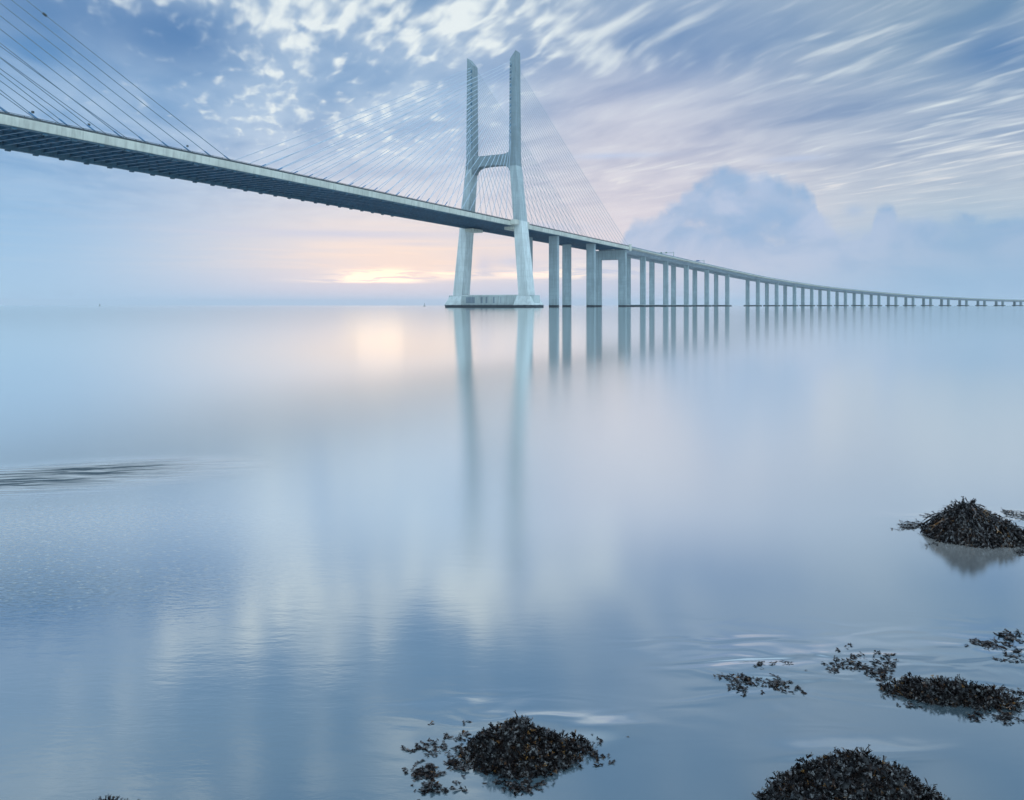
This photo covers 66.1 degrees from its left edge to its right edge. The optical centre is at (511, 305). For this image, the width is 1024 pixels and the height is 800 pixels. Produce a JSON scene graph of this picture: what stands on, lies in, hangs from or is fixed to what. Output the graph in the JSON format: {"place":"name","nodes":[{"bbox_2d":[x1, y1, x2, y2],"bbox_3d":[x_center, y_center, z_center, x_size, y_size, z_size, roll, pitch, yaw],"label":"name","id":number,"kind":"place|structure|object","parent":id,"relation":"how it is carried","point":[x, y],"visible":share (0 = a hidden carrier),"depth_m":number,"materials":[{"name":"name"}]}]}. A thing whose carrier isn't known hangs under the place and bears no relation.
{"place":"outdoors","nodes":[
{"label":"outdoors","id":0,"kind":"place"},
{"bbox_2d":[0,305,1023,799],"bbox_3d":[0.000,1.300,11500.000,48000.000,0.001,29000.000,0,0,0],"label":"water","id":1,"kind":"structure","parent":0,"point":[296,551],"depth_m":4.26,"materials":[{"name":"blue liquid"}]},
{"bbox_2d":[95,794,138,799],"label":"seaweed mat","id":2,"kind":"object","parent":1,"relation":"on","point":[108,797],"visible":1,"depth_m":2.02,"materials":[{"name":"plant"}]},
{"bbox_2d":[400,720,553,799],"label":"floating seaweed","id":3,"kind":"object","parent":1,"relation":"on","point":[418,772],"visible":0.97,"depth_m":2.19,"materials":[{"name":"black plant"}]},
{"bbox_2d":[0,0,1023,307],"bbox_3d":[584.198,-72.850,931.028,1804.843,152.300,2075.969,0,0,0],"label":"cable stayed bridge","id":4,"kind":"structure","parent":1,"relation":"on","point":[38,136],"depth_m":456.26,"materials":[{"name":"concrete"}]},
{"bbox_2d":[456,710,598,779],"bbox_3d":[0.024,1.306,2.280,0.483,0.229,0.280,0,0,0],"label":"seaweed rock","id":5,"kind":"object","parent":1,"relation":"on","point":[516,747],"visible":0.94,"depth_m":2.24,"materials":[{"name":"stone"}]},
{"bbox_2d":[590,736,628,766],"bbox_3d":[0.283,1.298,2.293,0.114,0.013,0.178,0,0,9],"label":"floating seaweed","id":6,"kind":"object","parent":1,"relation":"on","point":[602,754],"visible":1,"depth_m":2.26,"materials":[{"name":"black plant"}]},
{"bbox_2d":[713,661,806,696],"bbox_3d":[0.842,1.299,2.737,0.272,0.018,0.253,0,0,-6],"label":"floating seaweed","id":7,"kind":"object","parent":1,"relation":"on","point":[748,679],"visible":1,"depth_m":2.71,"materials":[{"name":"black plant"}]},
{"bbox_2d":[781,642,898,681],"bbox_3d":[1.206,1.299,2.893,0.376,0.018,0.334,0,0,31],"label":"floating seaweed","id":8,"kind":"object","parent":1,"relation":"on","point":[881,670],"visible":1,"depth_m":2.83,"materials":[{"name":"black plant"}]},
{"bbox_2d":[752,744,950,799],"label":"seaweed rock","id":9,"kind":"object","parent":1,"relation":"in","point":[848,774],"visible":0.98,"depth_m":1.99,"materials":[{"name":"stone"}]},
{"bbox_2d":[897,511,937,545],"bbox_3d":[2.383,1.300,4.622,0.266,0.032,0.828,0,0,32],"label":"floating seaweed","id":10,"kind":"object","parent":1,"relation":"on","point":[911,525],"visible":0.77,"depth_m":4.64,"materials":[{"name":"black plant"}]},
{"bbox_2d":[875,672,1023,712],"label":"seaweed mat","id":11,"kind":"object","parent":1,"relation":"on","point":[940,691],"visible":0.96,"depth_m":2.59,"materials":[{"name":"seaweed"}]},
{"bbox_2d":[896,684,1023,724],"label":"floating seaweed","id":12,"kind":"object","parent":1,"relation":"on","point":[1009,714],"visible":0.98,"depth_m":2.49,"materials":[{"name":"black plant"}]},
{"bbox_2d":[920,496,1023,549],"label":"seaweed rock","id":13,"kind":"object","parent":1,"relation":"in","point":[967,524],"visible":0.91,"depth_m":4.32,"materials":[{"name":"stone"}]},
{"bbox_2d":[965,628,1023,663],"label":"floating seaweed","id":14,"kind":"object","parent":1,"relation":"on","point":[1009,637],"visible":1,"depth_m":3.02,"materials":[{"name":"black plant"}]},
{"bbox_2d":[1001,507,1023,555],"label":"floating seaweed","id":15,"kind":"object","parent":1,"relation":"on","point":[1020,551],"visible":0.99,"depth_m":4.85,"materials":[{"name":"black plant"}]},
{"bbox_2d":[0,0,1023,304],"label":"sky","id":16,"kind":"structure","parent":0,"point":[868,145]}
]}

